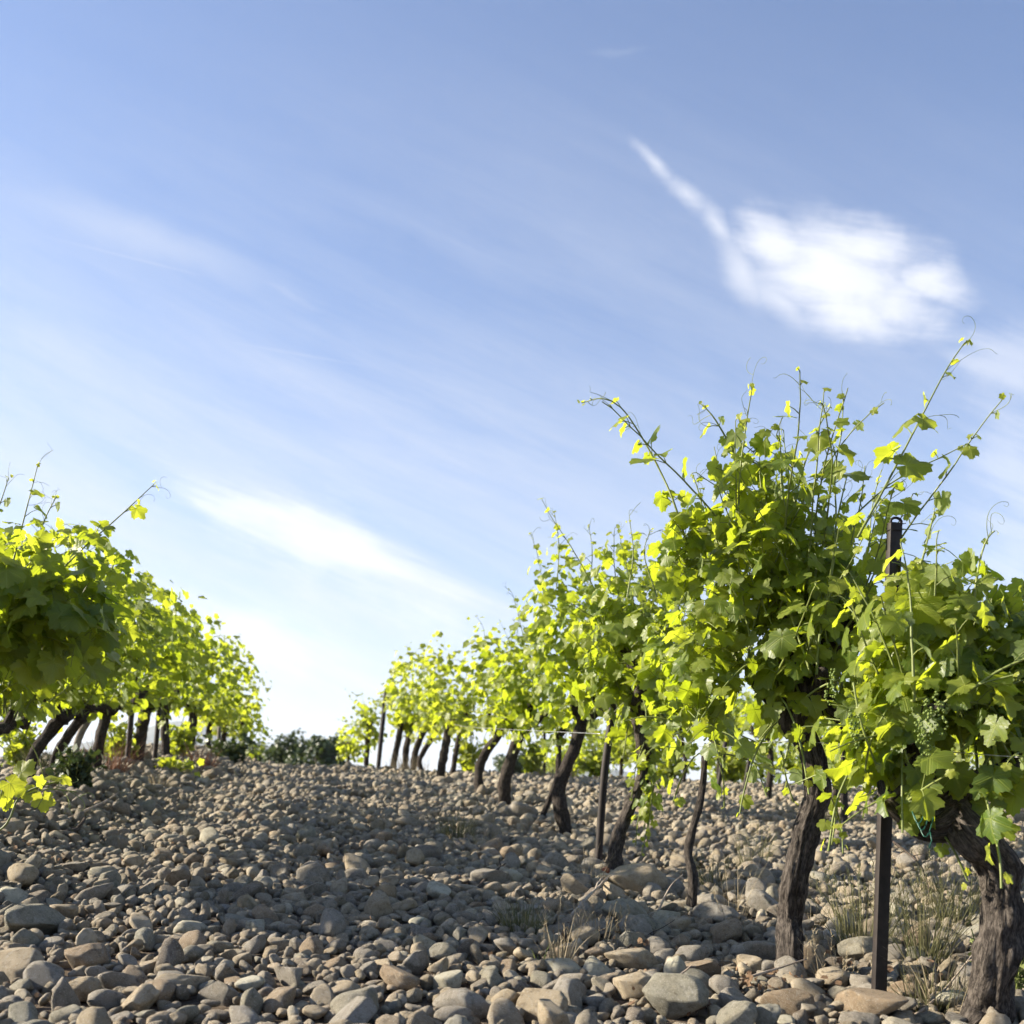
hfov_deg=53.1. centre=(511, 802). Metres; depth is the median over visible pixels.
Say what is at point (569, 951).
river stone
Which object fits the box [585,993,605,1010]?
river stone
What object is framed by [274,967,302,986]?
river stone
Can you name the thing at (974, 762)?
grapevine
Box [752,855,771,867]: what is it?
river stone
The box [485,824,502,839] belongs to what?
river stone
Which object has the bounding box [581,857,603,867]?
river stone
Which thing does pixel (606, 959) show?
dry twig
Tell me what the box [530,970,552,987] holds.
river stone
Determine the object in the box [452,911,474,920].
river stone
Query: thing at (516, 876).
river stone
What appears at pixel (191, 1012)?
river stone
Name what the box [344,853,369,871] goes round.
river stone
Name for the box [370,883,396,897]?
river stone
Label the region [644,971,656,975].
river stone
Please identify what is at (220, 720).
grapevine
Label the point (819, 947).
river stone
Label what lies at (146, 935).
river stone
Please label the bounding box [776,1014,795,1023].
river stone
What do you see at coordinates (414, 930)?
river stone
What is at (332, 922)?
river stone
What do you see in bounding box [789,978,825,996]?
river stone
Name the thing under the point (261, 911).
river stone
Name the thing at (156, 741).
vine stake
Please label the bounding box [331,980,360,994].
river stone
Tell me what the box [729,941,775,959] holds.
river stone
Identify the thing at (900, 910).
river stone
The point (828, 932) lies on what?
river stone
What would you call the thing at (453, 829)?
grass tuft
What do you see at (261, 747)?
grapevine
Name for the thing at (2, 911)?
river stone
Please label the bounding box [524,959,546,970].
river stone
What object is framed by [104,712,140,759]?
shrub
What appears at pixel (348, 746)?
grapevine
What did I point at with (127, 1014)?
river stone
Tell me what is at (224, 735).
grapevine
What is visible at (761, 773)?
grapevine
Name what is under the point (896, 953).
river stone
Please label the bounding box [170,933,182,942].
river stone
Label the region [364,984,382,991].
river stone
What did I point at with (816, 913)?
grass tuft
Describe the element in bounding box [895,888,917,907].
river stone
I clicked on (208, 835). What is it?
river stone
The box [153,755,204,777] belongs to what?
creeping vine
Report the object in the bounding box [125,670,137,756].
vine stake
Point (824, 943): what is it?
river stone
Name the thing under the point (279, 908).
river stone
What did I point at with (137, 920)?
river stone
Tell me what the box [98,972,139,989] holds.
river stone
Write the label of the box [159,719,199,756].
shrub
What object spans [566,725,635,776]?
grapevine
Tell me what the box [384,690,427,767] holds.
grapevine
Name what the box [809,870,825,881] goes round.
river stone
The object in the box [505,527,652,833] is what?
grapevine
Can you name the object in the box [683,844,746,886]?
grass tuft
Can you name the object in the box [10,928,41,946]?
river stone
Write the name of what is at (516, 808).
river stone
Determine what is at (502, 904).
river stone
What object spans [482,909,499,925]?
river stone
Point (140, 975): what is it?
river stone
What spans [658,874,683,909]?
dry twig
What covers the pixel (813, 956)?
river stone
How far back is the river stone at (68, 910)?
3.23 m
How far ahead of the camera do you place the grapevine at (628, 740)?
14.35 m
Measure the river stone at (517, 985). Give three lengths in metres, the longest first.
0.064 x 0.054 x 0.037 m
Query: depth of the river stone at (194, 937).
2.87 m
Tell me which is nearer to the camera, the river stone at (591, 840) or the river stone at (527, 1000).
the river stone at (527, 1000)
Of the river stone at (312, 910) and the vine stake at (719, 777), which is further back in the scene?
the vine stake at (719, 777)
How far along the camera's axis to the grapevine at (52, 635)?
3.67 m
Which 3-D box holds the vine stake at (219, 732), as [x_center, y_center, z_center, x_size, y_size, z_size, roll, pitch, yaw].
[-3.721,-0.733,13.000,0.059,0.464,0.048,0,0,0]
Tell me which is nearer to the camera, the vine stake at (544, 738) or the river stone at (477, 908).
the river stone at (477, 908)
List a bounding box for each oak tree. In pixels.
[245,728,310,763]
[247,741,276,761]
[285,732,346,765]
[492,750,524,773]
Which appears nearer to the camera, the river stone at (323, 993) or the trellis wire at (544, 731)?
the river stone at (323, 993)
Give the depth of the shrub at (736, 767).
13.84 m
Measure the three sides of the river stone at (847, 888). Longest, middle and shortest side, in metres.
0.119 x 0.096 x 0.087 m
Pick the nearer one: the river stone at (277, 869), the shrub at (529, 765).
the river stone at (277, 869)
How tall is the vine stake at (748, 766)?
0.678 m
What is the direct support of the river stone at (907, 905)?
on the ground at (701, 1016)
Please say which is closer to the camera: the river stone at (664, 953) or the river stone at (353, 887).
the river stone at (664, 953)
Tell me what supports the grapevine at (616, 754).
on the ground at (701, 1016)
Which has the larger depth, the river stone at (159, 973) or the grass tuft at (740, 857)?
the grass tuft at (740, 857)
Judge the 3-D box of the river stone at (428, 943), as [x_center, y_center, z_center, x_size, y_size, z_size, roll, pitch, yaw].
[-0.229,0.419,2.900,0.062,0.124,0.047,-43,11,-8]
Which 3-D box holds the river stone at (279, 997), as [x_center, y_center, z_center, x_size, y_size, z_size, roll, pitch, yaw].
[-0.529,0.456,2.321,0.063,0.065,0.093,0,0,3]
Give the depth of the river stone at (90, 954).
2.64 m
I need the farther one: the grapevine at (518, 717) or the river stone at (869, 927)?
the grapevine at (518, 717)
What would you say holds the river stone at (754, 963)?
on the ground at (701, 1016)
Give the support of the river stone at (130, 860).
on the ground at (701, 1016)
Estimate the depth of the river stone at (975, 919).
3.66 m
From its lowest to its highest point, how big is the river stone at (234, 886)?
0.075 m
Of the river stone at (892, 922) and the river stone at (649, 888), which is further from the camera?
the river stone at (649, 888)
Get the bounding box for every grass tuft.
[6,740,52,767]
[147,770,173,787]
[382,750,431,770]
[428,806,484,838]
[461,814,503,843]
[484,890,559,937]
[517,899,593,961]
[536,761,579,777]
[542,890,646,944]
[565,841,617,878]
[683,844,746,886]
[693,851,777,919]
[719,812,788,865]
[799,928,891,989]
[808,851,966,944]
[808,895,833,927]
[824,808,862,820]
[850,858,980,964]
[885,925,969,1011]
[888,957,966,1012]
[892,841,1016,921]
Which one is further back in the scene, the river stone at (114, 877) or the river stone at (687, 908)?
the river stone at (687, 908)
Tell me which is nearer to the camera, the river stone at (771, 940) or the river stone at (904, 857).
the river stone at (771, 940)
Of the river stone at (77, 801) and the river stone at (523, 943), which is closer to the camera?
the river stone at (523, 943)
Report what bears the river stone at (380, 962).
on the ground at (701, 1016)
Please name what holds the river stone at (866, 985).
on the ground at (701, 1016)
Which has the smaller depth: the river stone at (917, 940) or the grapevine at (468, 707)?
the river stone at (917, 940)
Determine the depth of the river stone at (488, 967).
2.66 m
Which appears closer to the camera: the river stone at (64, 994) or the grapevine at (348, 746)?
the river stone at (64, 994)
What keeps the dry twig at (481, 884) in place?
on the ground at (701, 1016)
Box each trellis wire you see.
[438,724,599,733]
[616,714,1019,757]
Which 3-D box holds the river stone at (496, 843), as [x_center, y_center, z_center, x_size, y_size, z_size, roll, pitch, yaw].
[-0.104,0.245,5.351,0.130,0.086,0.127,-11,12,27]
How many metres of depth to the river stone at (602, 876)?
4.50 m
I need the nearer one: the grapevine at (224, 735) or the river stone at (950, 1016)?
the river stone at (950, 1016)
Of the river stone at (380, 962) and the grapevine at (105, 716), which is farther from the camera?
the grapevine at (105, 716)
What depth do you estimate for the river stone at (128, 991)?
2.36 m
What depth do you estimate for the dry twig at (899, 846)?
4.14 m
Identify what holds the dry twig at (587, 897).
on the ground at (701, 1016)
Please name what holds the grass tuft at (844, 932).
on the ground at (701, 1016)
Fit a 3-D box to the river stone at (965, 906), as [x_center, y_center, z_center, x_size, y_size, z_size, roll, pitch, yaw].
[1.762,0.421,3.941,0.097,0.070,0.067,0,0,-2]
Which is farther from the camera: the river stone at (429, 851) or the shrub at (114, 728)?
the shrub at (114, 728)
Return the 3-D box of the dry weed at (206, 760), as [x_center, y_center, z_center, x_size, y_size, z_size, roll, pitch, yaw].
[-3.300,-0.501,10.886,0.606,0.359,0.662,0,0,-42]
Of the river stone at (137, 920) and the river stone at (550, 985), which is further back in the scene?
the river stone at (137, 920)
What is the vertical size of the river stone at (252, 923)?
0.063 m
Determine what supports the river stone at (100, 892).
on the ground at (701, 1016)
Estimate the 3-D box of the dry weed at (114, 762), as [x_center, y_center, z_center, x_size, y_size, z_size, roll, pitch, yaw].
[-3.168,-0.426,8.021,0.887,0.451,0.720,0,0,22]
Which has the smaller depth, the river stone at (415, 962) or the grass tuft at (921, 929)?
the river stone at (415, 962)
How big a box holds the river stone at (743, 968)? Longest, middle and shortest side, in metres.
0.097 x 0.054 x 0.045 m
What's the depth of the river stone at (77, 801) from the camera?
5.77 m
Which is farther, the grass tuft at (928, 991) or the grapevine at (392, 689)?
the grapevine at (392, 689)
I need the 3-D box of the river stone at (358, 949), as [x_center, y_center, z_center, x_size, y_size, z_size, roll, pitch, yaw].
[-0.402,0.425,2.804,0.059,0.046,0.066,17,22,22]
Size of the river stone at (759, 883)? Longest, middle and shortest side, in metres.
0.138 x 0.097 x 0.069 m
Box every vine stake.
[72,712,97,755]
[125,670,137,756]
[152,703,161,758]
[217,726,220,747]
[376,692,386,767]
[543,732,545,770]
[595,704,616,859]
[715,741,727,794]
[742,760,750,791]
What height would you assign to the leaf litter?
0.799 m
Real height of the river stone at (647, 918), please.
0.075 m
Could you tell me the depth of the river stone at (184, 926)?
3.03 m
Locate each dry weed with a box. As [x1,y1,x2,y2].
[56,725,150,772]
[175,741,230,766]
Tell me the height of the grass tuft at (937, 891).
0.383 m
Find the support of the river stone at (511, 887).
on the ground at (701, 1016)
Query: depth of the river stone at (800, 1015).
2.40 m
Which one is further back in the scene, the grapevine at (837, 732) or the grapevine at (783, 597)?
the grapevine at (837, 732)
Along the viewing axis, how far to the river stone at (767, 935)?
3.45 m
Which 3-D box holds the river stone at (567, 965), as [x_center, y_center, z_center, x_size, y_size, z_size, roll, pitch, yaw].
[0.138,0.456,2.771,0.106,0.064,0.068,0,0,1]
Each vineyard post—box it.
[840,729,847,821]
[871,516,905,990]
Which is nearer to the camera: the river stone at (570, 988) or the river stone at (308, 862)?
the river stone at (570, 988)
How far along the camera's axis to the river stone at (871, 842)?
6.19 m
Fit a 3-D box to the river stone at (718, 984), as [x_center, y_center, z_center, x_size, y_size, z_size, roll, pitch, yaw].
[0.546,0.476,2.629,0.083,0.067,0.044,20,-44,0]
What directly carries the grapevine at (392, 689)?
on the ground at (701, 1016)
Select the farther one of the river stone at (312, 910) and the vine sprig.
the river stone at (312, 910)
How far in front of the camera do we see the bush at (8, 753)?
7.46 m
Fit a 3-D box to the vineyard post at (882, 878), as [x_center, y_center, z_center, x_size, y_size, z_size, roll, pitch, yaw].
[0.959,-0.074,2.610,0.090,1.304,0.033,0,0,0]
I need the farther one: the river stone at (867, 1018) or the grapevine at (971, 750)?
the grapevine at (971, 750)
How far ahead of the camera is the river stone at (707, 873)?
4.61 m
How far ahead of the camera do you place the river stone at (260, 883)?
3.76 m
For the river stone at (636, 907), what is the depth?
3.54 m
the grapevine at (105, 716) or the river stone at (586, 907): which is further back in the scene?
the grapevine at (105, 716)
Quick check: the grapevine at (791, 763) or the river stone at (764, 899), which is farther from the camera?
the grapevine at (791, 763)
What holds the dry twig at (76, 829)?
on the ground at (701, 1016)
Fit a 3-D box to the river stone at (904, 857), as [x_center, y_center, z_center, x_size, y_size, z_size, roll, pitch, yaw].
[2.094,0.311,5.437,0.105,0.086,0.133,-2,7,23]
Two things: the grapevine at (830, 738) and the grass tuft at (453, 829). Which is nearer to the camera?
the grass tuft at (453, 829)
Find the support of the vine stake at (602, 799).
on the ground at (701, 1016)
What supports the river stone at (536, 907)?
on the ground at (701, 1016)
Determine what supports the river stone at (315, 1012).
on the ground at (701, 1016)
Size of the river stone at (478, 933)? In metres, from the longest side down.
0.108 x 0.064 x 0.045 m
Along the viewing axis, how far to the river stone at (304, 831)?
5.49 m
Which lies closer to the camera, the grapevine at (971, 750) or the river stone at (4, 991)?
the river stone at (4, 991)
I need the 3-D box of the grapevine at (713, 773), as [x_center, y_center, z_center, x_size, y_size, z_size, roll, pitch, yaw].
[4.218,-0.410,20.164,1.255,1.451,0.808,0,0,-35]
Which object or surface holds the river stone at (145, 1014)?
on the ground at (701, 1016)
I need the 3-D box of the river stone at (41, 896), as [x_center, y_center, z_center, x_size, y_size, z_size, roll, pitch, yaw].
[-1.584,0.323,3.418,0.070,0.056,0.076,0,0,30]
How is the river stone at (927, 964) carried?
on the ground at (701, 1016)
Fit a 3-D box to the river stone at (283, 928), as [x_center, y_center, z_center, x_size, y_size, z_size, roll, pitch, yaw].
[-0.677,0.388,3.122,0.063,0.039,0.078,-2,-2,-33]
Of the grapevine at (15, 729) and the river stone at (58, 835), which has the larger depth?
the grapevine at (15, 729)
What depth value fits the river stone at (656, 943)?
3.07 m
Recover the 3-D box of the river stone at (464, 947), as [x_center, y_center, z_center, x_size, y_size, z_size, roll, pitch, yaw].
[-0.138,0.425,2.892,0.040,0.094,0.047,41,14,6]
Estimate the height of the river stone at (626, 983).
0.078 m
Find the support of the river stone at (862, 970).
on the ground at (701, 1016)
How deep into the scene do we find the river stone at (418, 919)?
3.27 m
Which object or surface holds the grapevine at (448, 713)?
on the ground at (701, 1016)
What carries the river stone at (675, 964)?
on the ground at (701, 1016)
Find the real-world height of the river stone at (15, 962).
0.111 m
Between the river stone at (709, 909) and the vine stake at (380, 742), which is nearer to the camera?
the river stone at (709, 909)
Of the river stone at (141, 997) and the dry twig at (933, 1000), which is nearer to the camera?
the river stone at (141, 997)
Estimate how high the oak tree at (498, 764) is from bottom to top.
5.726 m
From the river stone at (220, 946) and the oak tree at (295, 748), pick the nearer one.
the river stone at (220, 946)
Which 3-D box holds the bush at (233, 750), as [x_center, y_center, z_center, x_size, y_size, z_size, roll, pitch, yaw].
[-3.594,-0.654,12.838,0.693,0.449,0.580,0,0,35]
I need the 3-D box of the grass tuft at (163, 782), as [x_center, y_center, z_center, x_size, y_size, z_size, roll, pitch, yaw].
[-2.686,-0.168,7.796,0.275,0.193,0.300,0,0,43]
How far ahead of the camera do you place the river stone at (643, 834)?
6.09 m
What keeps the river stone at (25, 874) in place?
on the ground at (701, 1016)
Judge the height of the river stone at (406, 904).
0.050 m
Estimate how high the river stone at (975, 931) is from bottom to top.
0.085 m
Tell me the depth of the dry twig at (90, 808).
5.63 m
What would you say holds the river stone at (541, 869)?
on the ground at (701, 1016)
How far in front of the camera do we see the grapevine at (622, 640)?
4.79 m
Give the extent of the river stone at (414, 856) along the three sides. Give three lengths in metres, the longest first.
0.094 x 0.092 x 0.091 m
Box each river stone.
[0,807,18,818]
[0,819,24,831]
[0,886,27,904]
[0,904,13,914]
[0,915,4,927]
[0,947,44,984]
[0,985,9,999]
[0,995,23,1002]
[1,862,23,874]
[4,903,66,934]
[7,862,39,886]
[8,1001,38,1021]
[9,978,33,990]
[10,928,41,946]
[23,961,64,991]
[27,890,50,903]
[29,928,44,940]
[38,936,64,952]
[49,830,69,841]
[49,1004,82,1023]
[50,904,78,918]
[51,977,80,1011]
[62,862,86,871]
[64,943,108,968]
[68,976,101,1001]
[70,795,90,807]
[72,882,113,902]
[85,966,108,976]
[87,989,126,1009]
[88,866,112,877]
[98,870,121,886]
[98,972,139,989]
[104,835,127,849]
[110,1011,133,1022]
[117,884,133,895]
[118,953,137,967]
[120,983,159,1011]
[122,854,144,866]
[122,986,136,996]
[124,965,147,984]
[129,912,152,929]
[132,1010,154,1022]
[134,927,155,950]
[139,959,156,973]
[148,979,175,1004]
[154,848,174,860]
[154,937,183,974]
[154,973,210,995]
[155,971,184,978]
[164,865,191,884]
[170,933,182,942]
[172,920,206,933]
[176,1005,199,1022]
[179,930,206,948]
[183,827,199,840]
[183,945,204,962]
[197,980,239,1006]
[199,827,218,843]
[208,941,234,953]
[214,963,239,982]
[221,882,243,891]
[224,914,245,923]
[224,976,239,990]
[232,883,262,900]
[234,875,252,884]
[234,975,264,991]
[237,894,257,909]
[240,988,263,1014]
[241,880,264,892]
[244,934,265,954]
[245,919,264,930]
[252,905,278,921]
[253,876,280,882]
[263,986,296,1014]
[269,862,289,878]
[270,904,285,912]
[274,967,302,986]
[279,887,295,896]
[279,924,300,934]
[280,892,306,900]
[289,937,302,952]
[295,825,316,841]
[296,861,323,872]
[296,863,328,880]
[299,936,323,953]
[301,882,327,896]
[302,1005,327,1019]
[303,903,324,919]
[309,983,333,1005]
[319,908,345,936]
[322,956,346,969]
[324,938,346,953]
[325,861,339,867]
[329,876,346,894]
[329,996,377,1023]
[330,987,378,1013]
[331,864,343,871]
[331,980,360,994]
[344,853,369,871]
[347,882,360,892]
[353,947,365,955]
[364,890,391,921]
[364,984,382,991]
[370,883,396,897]
[374,940,398,952]
[374,958,393,977]
[375,831,392,841]
[379,964,420,990]
[380,868,394,877]
[383,933,405,940]
[391,898,417,910]
[402,950,428,973]
[405,848,423,865]
[408,915,431,926]
[408,925,432,935]
[409,845,440,859]
[410,942,425,953]
[413,934,436,950]
[426,881,450,898]
[427,942,456,960]
[427,957,448,973]
[428,910,440,924]
[432,988,489,1018]
[433,970,462,989]
[434,1006,473,1021]
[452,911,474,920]
[456,938,473,957]
[462,906,492,911]
[467,924,487,943]
[469,922,492,940]
[470,868,511,883]
[479,965,498,974]
[480,837,502,849]
[481,968,503,988]
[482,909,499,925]
[484,848,502,858]
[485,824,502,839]
[489,986,500,994]
[491,988,519,1004]
[492,901,510,916]
[494,938,516,954]
[499,959,516,974]
[500,882,518,896]
[503,869,523,881]
[504,801,536,816]
[506,979,529,991]
[513,947,533,960]
[516,988,567,1021]
[517,938,533,949]
[521,904,544,912]
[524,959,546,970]
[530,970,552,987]
[535,864,556,874]
[538,932,559,947]
[538,998,569,1023]
[539,898,563,912]
[541,852,568,868]
[542,977,585,1003]
[545,957,580,973]
[552,977,582,1009]
[555,945,578,958]
[560,873,588,894]
[560,943,580,953]
[561,973,585,981]
[566,1012,577,1023]
[571,908,592,926]
[571,925,599,945]
[572,873,591,884]
[573,836,595,850]
[579,920,609,935]
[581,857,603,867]
[581,902,595,918]
[583,956,612,975]
[584,887,605,899]
[584,946,606,958]
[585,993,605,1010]
[596,873,608,881]
[600,920,618,938]
[601,898,646,919]
[603,881,625,900]
[604,948,658,969]
[606,863,667,892]
[613,972,651,1000]
[618,931,642,947]
[619,914,652,935]
[626,1006,644,1022]
[635,932,645,940]
[636,914,654,929]
[640,829,652,840]
[642,882,661,895]
[642,972,708,1018]
[643,936,670,953]
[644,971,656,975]
[652,910,680,922]
[653,920,671,934]
[654,948,674,963]
[663,955,685,973]
[665,917,691,931]
[666,876,684,890]
[670,934,689,946]
[674,945,706,961]
[684,904,692,912]
[684,968,715,993]
[685,960,720,976]
[692,901,740,923]
[697,893,726,904]
[699,872,713,881]
[709,975,738,993]
[710,918,741,943]
[716,1000,756,1023]
[718,987,747,1007]
[722,879,745,892]
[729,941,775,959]
[736,954,763,973]
[736,962,753,976]
[745,877,766,896]
[746,889,778,911]
[751,975,768,986]
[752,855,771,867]
[753,867,774,878]
[754,1004,780,1023]
[760,988,814,1017]
[761,960,774,978]
[763,929,774,939]
[765,886,778,901]
[766,904,777,918]
[766,937,775,943]
[774,956,806,977]
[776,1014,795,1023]
[780,974,796,987]
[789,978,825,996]
[792,1009,808,1023]
[803,945,824,972]
[804,941,827,958]
[807,978,824,987]
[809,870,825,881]
[815,966,851,988]
[819,939,838,956]
[820,906,853,922]
[823,928,850,948]
[824,957,846,967]
[826,915,856,933]
[834,987,908,1017]
[836,885,859,896]
[837,936,872,960]
[838,1011,880,1023]
[849,974,871,986]
[856,983,870,988]
[858,967,871,974]
[859,918,872,931]
[866,837,875,849]
[887,981,922,997]
[888,943,904,963]
[889,902,904,917]
[889,919,909,928]
[890,897,914,913]
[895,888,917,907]
[896,853,915,865]
[897,997,916,1009]
[901,921,932,946]
[904,946,925,960]
[905,974,928,992]
[917,956,936,972]
[927,876,944,892]
[930,989,966,1007]
[945,1011,966,1023]
[952,976,968,992]
[954,962,971,976]
[956,925,978,936]
[960,903,978,914]
[971,914,979,924]
[1012,1014,1018,1023]
[1015,989,1023,1022]
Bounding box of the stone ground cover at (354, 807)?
[0,743,1023,1023]
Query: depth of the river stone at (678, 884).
4.37 m
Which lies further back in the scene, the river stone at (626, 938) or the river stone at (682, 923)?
the river stone at (682, 923)
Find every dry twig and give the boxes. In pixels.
[51,816,85,839]
[65,792,118,819]
[477,857,505,887]
[570,875,611,914]
[581,919,674,967]
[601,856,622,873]
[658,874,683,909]
[740,959,806,979]
[892,839,928,904]
[914,955,971,1013]
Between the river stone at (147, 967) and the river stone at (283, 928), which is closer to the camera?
the river stone at (147, 967)
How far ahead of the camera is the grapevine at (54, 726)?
6.02 m
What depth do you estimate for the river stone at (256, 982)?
2.41 m
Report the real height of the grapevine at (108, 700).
1.450 m
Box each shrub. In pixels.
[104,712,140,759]
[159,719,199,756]
[449,736,484,771]
[518,739,546,773]
[574,736,620,777]
[656,742,700,779]
[712,749,747,782]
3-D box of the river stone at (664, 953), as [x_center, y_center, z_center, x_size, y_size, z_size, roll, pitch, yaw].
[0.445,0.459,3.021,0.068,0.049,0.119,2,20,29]
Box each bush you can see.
[0,717,46,766]
[44,742,107,787]
[197,732,256,763]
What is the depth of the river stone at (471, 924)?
3.15 m
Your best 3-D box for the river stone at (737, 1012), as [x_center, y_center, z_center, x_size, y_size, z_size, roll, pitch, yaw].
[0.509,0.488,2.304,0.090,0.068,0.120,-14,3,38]
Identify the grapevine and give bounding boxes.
[0,448,169,716]
[0,517,166,777]
[0,704,39,745]
[25,529,177,777]
[49,568,206,768]
[91,580,212,768]
[117,613,242,755]
[121,615,228,760]
[170,629,258,745]
[180,652,264,746]
[198,665,271,760]
[229,692,273,759]
[335,716,363,762]
[344,688,387,765]
[376,650,414,767]
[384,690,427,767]
[386,646,444,769]
[389,631,456,770]
[407,648,476,775]
[418,664,482,775]
[451,616,537,792]
[462,596,594,804]
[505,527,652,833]
[528,676,575,816]
[537,497,704,869]
[546,743,587,776]
[546,749,581,773]
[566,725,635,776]
[577,357,1012,965]
[587,718,632,775]
[613,708,669,755]
[620,503,775,907]
[628,682,744,781]
[697,762,726,781]
[708,686,755,778]
[723,736,783,783]
[732,686,790,799]
[752,732,825,782]
[784,316,1023,1023]
[816,677,857,797]
[819,678,851,765]
[951,649,1023,840]
[951,742,961,761]
[951,742,980,769]
[969,755,983,768]
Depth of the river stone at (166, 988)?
2.34 m
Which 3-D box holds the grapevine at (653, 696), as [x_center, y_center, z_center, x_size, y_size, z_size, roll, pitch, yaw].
[0.698,-0.377,3.934,0.495,1.700,0.760,0,0,-30]
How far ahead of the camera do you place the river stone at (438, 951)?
2.81 m
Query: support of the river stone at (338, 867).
on the ground at (701, 1016)
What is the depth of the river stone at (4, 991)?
2.29 m
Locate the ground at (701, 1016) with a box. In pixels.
[3,760,964,1023]
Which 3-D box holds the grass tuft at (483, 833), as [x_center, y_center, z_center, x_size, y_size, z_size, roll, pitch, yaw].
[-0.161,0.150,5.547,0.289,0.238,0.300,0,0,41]
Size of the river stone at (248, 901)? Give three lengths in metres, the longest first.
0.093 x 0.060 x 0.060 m
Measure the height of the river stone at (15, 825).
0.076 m
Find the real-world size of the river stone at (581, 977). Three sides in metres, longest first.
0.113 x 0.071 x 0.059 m
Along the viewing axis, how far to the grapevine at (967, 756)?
12.57 m
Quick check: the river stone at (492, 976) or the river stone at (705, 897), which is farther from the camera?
the river stone at (705, 897)
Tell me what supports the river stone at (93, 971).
on the ground at (701, 1016)
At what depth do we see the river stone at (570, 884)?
4.13 m
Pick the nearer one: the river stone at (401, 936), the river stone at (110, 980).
the river stone at (110, 980)
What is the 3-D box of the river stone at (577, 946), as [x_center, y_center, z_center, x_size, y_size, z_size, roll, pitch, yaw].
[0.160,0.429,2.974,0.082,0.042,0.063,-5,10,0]
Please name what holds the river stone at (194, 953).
on the ground at (701, 1016)
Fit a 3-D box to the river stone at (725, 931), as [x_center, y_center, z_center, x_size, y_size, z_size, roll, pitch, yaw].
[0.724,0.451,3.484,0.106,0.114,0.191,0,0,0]
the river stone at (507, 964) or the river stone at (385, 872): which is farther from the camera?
the river stone at (385, 872)
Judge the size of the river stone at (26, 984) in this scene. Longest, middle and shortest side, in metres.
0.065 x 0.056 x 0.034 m
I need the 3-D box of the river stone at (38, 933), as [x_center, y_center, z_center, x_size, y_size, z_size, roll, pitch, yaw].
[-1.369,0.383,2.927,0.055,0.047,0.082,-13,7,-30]
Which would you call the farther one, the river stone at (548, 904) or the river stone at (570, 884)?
the river stone at (570, 884)
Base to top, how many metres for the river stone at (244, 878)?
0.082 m
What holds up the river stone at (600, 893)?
on the ground at (701, 1016)
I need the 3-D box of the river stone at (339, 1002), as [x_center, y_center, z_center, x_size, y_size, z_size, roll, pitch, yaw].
[-0.356,0.464,2.320,0.111,0.091,0.147,0,2,-10]
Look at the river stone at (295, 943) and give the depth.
2.84 m
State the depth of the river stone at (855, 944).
3.13 m
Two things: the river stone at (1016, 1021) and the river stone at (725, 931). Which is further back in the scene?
the river stone at (725, 931)
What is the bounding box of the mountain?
[41,721,635,777]
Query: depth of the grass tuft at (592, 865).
4.47 m
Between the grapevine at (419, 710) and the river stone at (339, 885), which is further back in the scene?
the grapevine at (419, 710)
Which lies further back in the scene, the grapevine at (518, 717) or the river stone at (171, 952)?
the grapevine at (518, 717)
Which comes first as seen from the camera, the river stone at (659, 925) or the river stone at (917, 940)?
the river stone at (917, 940)
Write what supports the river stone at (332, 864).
on the ground at (701, 1016)
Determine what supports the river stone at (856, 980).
on the ground at (701, 1016)
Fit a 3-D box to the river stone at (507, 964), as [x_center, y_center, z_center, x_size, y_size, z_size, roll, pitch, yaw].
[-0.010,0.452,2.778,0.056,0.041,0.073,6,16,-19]
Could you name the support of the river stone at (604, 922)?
on the ground at (701, 1016)
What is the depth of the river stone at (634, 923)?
3.36 m
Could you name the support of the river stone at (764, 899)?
on the ground at (701, 1016)
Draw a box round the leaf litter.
[7,791,979,1023]
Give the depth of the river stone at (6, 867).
3.73 m
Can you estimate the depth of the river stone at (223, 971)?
2.51 m
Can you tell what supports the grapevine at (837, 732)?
on the ground at (701, 1016)
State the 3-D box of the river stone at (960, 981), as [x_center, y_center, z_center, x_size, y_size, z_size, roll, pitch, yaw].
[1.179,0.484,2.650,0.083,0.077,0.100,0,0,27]
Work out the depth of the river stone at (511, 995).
2.41 m
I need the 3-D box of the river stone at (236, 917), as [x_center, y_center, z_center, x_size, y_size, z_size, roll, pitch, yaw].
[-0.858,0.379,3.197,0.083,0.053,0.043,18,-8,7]
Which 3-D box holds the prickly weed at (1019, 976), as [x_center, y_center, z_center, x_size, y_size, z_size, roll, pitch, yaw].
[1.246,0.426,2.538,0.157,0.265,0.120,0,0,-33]
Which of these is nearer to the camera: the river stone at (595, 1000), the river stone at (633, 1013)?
the river stone at (633, 1013)
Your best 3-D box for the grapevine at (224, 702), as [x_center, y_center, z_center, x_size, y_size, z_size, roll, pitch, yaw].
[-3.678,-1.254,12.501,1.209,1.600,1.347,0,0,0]
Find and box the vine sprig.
[0,759,93,830]
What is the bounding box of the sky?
[0,0,1023,786]
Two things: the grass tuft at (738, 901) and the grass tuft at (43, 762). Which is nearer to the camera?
the grass tuft at (738, 901)
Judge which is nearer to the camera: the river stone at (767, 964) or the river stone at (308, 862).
the river stone at (767, 964)
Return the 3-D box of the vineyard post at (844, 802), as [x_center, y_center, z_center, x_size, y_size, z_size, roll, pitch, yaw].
[2.600,-0.179,8.012,0.053,0.842,0.027,0,0,-14]
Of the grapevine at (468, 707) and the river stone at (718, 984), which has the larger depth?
the grapevine at (468, 707)
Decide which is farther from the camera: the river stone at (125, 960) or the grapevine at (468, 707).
the grapevine at (468, 707)

